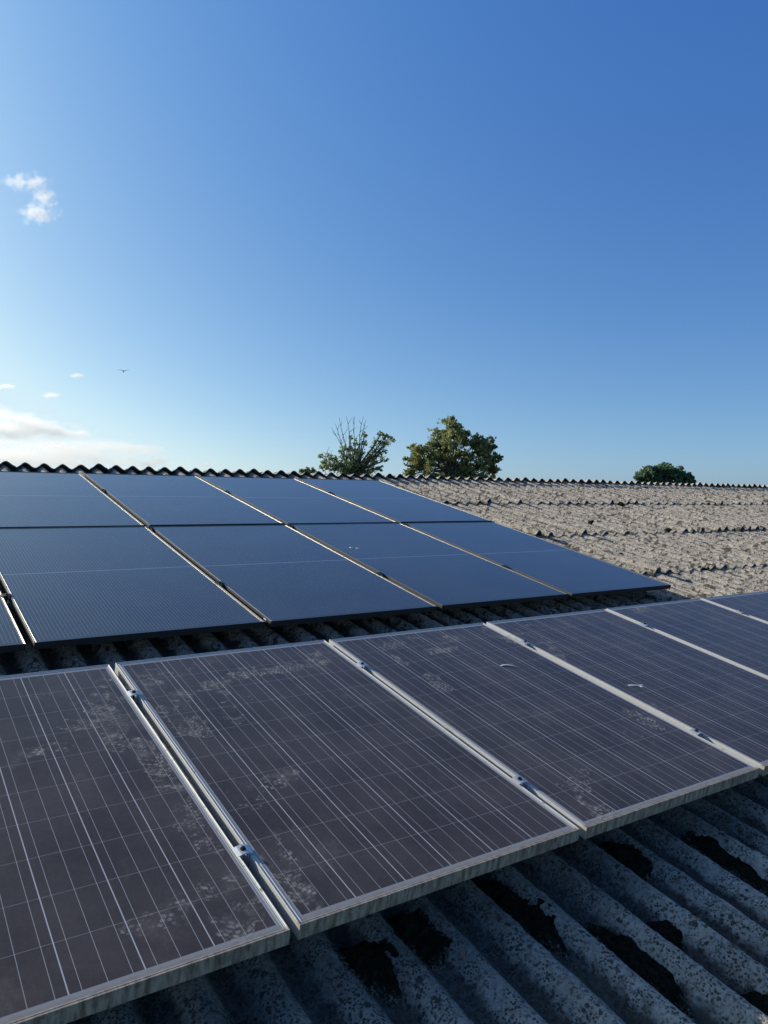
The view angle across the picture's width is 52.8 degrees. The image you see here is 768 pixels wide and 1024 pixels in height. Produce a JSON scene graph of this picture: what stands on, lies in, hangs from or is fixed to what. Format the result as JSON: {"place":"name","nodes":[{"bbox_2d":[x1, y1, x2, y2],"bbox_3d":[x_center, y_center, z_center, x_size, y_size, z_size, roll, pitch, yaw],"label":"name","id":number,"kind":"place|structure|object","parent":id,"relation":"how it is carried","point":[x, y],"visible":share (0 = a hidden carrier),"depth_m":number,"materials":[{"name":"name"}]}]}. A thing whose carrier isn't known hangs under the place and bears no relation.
{"place":"outdoors","nodes":[
{"label":"outdoors","id":0,"kind":"place"},
{"bbox_2d":[0,0,767,485],"label":"sky","id":1,"kind":"structure","parent":0,"point":[541,226],"materials":[{"name":"blue"}]},
{"label":"ground","id":2,"kind":"structure","parent":0,"visible":0},
{"bbox_2d":[298,466,316,473],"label":"tree","id":3,"kind":"object","parent":2,"relation":"on","point":[309,470],"visible":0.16,"depth_m":90.53,"materials":[{"name":"green plant"}]},
{"bbox_2d":[318,416,395,475],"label":"sparse tree","id":4,"kind":"object","parent":2,"relation":"on","point":[355,464],"visible":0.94,"depth_m":91.37,"materials":[{"name":"green plant"}]},
{"bbox_2d":[0,461,767,1023],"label":"barn","id":5,"kind":"structure","parent":2,"relation":"on","point":[502,967],"depth_m":2.48,"materials":[{"name":"grey concrete"}]},
{"bbox_2d":[6,600,13,609],"bbox_3d":[-0.542,0.501,5.006,5.828,0.094,0.060,0,13,-34],"label":"mounting rail","id":6,"kind":"object","parent":5,"relation":"attached to","point":[9,605],"depth_m":4.01,"materials":[{"name":"metal"}]},
{"bbox_2d":[0,593,11,601],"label":"panel clamp","id":7,"kind":"object","parent":6,"relation":"attached to","point":[5,595],"visible":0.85,"depth_m":4.00,"materials":[{"name":"metal"}]},
{"bbox_2d":[0,592,25,652],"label":"solar panel","id":8,"kind":"object","parent":6,"relation":"on","point":[11,639],"visible":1,"depth_m":3.55,"materials":[{"name":"blue glass"}]},
{"bbox_2d":[0,526,264,648],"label":"solar panel","id":9,"kind":"object","parent":6,"relation":"on","point":[67,586],"visible":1,"depth_m":4.33,"materials":[{"name":"blue glass"}]},
{"bbox_2d":[215,581,223,587],"bbox_3d":[-0.997,0.472,4.675,0.051,0.113,0.042,0,13,-34],"label":"panel clamp","id":10,"kind":"object","parent":6,"relation":"attached to","point":[220,583],"visible":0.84,"depth_m":4.66,"materials":[{"name":"metal"}]},
{"bbox_2d":[150,524,437,626],"bbox_3d":[-0.715,0.360,5.296,1.135,0.032,2.094,0,13,-34],"label":"solar panel","id":11,"kind":"object","parent":6,"relation":"on","point":[277,575],"visible":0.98,"depth_m":5.04,"materials":[{"name":"blue glass"}]},
{"bbox_2d":[291,523,568,609],"bbox_3d":[0.251,0.354,5.955,1.134,0.032,2.094,0,13,-34],"label":"solar panel","id":12,"kind":"object","parent":6,"relation":"on","point":[441,574],"visible":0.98,"depth_m":5.72,"materials":[{"name":"blue glass"}]},
{"bbox_2d":[406,522,670,597],"bbox_3d":[1.216,0.353,6.615,1.134,0.032,2.094,0,13,-34],"label":"solar panel","id":13,"kind":"object","parent":6,"relation":"on","point":[573,573],"visible":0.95,"depth_m":6.41,"materials":[{"name":"blue glass"}]},
{"bbox_2d":[330,939,400,1007],"bbox_3d":[-0.029,1.218,2.055,0.172,0.096,0.230,0,0,-34],"label":"moss clump","id":14,"kind":"object","parent":5,"relation":"on","point":[369,966],"visible":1,"depth_m":2.03,"materials":[{"name":"black plant"}]},
{"bbox_2d":[387,907,452,970],"bbox_3d":[0.090,1.211,2.180,0.149,0.098,0.248,0,0,-34],"label":"moss clump","id":15,"kind":"object","parent":5,"relation":"on","point":[421,937],"visible":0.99,"depth_m":2.17,"materials":[{"name":"black plant"}]},
{"bbox_2d":[471,878,569,957],"bbox_3d":[0.424,1.227,2.347,0.161,0.125,0.442,0,0,-34],"label":"moss clump","id":16,"kind":"object","parent":5,"relation":"on","point":[536,923],"visible":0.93,"depth_m":2.31,"materials":[{"name":"black plant"}]},
{"bbox_2d":[597,841,652,882],"bbox_3d":[0.831,1.213,2.675,0.154,0.095,0.258,0,0,-34],"label":"moss clump","id":17,"kind":"object","parent":5,"relation":"on","point":[637,862],"visible":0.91,"depth_m":2.66,"materials":[{"name":"black plant"}]},
{"bbox_2d":[583,923,695,1022],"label":"moss clump","id":18,"kind":"object","parent":5,"relation":"on","point":[644,965],"visible":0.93,"depth_m":2.17,"materials":[{"name":"black plant"}]},
{"bbox_2d":[645,920,684,952],"bbox_3d":[0.861,1.276,2.322,0.151,0.092,0.159,0,0,-10],"label":"moss clump","id":19,"kind":"object","parent":5,"relation":"on","point":[667,930],"visible":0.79,"depth_m":2.32,"materials":[{"name":"black plant"}]},
{"bbox_2d":[697,566,713,571],"bbox_3d":[3.105,0.562,7.481,0.112,0.099,0.268,0,0,44],"label":"moss clump","id":20,"kind":"object","parent":5,"relation":"on","point":[707,568],"visible":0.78,"depth_m":7.41,"materials":[{"name":"black plant"}]},
{"bbox_2d":[682,830,767,896],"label":"moss clump","id":21,"kind":"object","parent":5,"relation":"on","point":[711,848],"visible":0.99,"depth_m":2.72,"materials":[{"name":"black plant"}]},
{"bbox_2d":[740,991,767,1015],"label":"moss clump","id":22,"kind":"object","parent":5,"relation":"on","point":[758,1000],"visible":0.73,"depth_m":2.09,"materials":[{"name":"black plant"}]},
{"bbox_2d":[402,415,503,478],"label":"oak tree","id":23,"kind":"object","parent":2,"relation":"on","point":[445,452],"visible":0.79,"depth_m":96.92,"materials":[{"name":"green plant"}]},
{"bbox_2d":[633,462,695,483],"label":"round tree","id":24,"kind":"object","parent":2,"relation":"on","point":[664,472],"visible":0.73,"depth_m":159.06,"materials":[{"name":"green plant"}]},
{"bbox_3d":[1.278,1.038,3.280,6.177,0.164,0.059,0,13,-34],"label":"rail","id":25,"kind":"object","parent":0,"visible":0},
{"bbox_2d":[0,664,290,1023],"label":"solar panel","id":26,"kind":"object","parent":25,"relation":"on","point":[126,874],"visible":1,"depth_m":2.00,"materials":[{"name":"glass"}]},
{"bbox_2d":[232,844,252,862],"bbox_3d":[-0.391,0.968,2.119,0.046,0.114,0.040,0,13,-34],"label":"panel clamp","id":27,"kind":"object","parent":25,"relation":"attached to","point":[242,851],"visible":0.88,"depth_m":2.11,"materials":[{"name":"metal"}]},
{"bbox_2d":[115,640,579,939],"bbox_3d":[-0.249,0.830,2.806,1.026,0.042,1.661,0,13,-34],"label":"solar panel","id":28,"kind":"object","parent":25,"relation":"on","point":[333,786],"visible":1,"depth_m":2.53,"materials":[{"name":"glass"}]},
{"bbox_2d":[511,776,526,787],"bbox_3d":[0.462,0.970,2.676,0.046,0.114,0.040,0,13,-34],"label":"panel clamp","id":29,"kind":"object","parent":25,"relation":"attached to","point":[519,780],"visible":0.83,"depth_m":2.66,"materials":[{"name":"metal"}]},
{"bbox_2d":[329,623,759,838],"bbox_3d":[0.541,0.829,3.337,1.133,0.040,1.670,0,13,-34],"label":"solar panel","id":30,"kind":"object","parent":25,"relation":"on","point":[545,727],"visible":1,"depth_m":3.15,"materials":[{"name":"glass"}]},
{"bbox_2d":[606,598,767,677],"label":"solar panel","id":31,"kind":"object","parent":25,"relation":"on","point":[734,637],"visible":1,"depth_m":4.79,"materials":[{"name":"glass"}]},
{"bbox_2d":[689,729,702,736],"bbox_3d":[1.303,0.967,3.250,0.046,0.114,0.040,0,13,-34],"label":"panel clamp","id":32,"kind":"object","parent":25,"relation":"attached to","point":[696,732],"visible":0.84,"depth_m":3.23,"materials":[{"name":"metal"}]},
{"bbox_2d":[702,591,767,622],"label":"solar panel","id":33,"kind":"object","parent":25,"relation":"on","point":[754,604],"visible":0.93,"depth_m":5.50,"materials":[{"name":"glass"}]},
{"label":"rail","id":34,"kind":"object","parent":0,"visible":0},
{"bbox_2d":[126,690,140,701],"bbox_3d":[-0.957,0.733,2.947,0.046,0.114,0.040,0,13,-34],"label":"panel clamp","id":35,"kind":"object","parent":34,"relation":"attached to","point":[133,694],"visible":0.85,"depth_m":2.94,"materials":[{"name":"metal"}]},
{"bbox_2d":[356,662,367,669],"bbox_3d":[-0.104,0.735,3.503,0.046,0.114,0.040,0,13,-34],"label":"panel clamp","id":36,"kind":"object","parent":34,"relation":"attached to","point":[363,665],"visible":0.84,"depth_m":3.49,"materials":[{"name":"metal"}]},
{"bbox_2d":[520,640,529,646],"bbox_3d":[0.737,0.732,4.078,0.046,0.114,0.040,0,13,-34],"label":"panel clamp","id":37,"kind":"object","parent":34,"relation":"attached to","point":[524,642],"visible":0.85,"depth_m":4.06,"materials":[{"name":"metal"}]},
{"bbox_2d":[483,609,767,810],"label":"solar panel","id":38,"kind":"object","parent":34,"relation":"on","point":[718,701],"visible":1,"depth_m":3.91,"materials":[{"name":"glass"}]},
{"label":"rail","id":39,"kind":"object","parent":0,"visible":0},
{"bbox_2d":[0,471,143,527],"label":"solar panel","id":40,"kind":"object","parent":39,"relation":"on","point":[38,499],"visible":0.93,"depth_m":6.18,"materials":[{"name":"blue glass"}]},
{"bbox_2d":[83,473,283,528],"bbox_3d":[-1.885,-0.127,7.007,1.134,0.032,2.094,0,13,-34],"label":"solar panel","id":41,"kind":"object","parent":39,"relation":"on","point":[163,500],"visible":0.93,"depth_m":6.83,"materials":[{"name":"blue glass"}]},
{"bbox_2d":[199,476,397,524],"bbox_3d":[-0.919,-0.129,7.666,1.134,0.032,2.094,0,13,-34],"label":"solar panel","id":42,"kind":"object","parent":39,"relation":"on","point":[286,501],"visible":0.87,"depth_m":7.51,"materials":[{"name":"blue glass"}]},
{"bbox_2d":[297,478,491,522],"bbox_3d":[0.046,-0.135,8.325,1.134,0.032,2.094,0,13,-34],"label":"solar panel","id":43,"kind":"object","parent":39,"relation":"on","point":[394,503],"visible":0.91,"depth_m":8.17,"materials":[{"name":"blue glass"}]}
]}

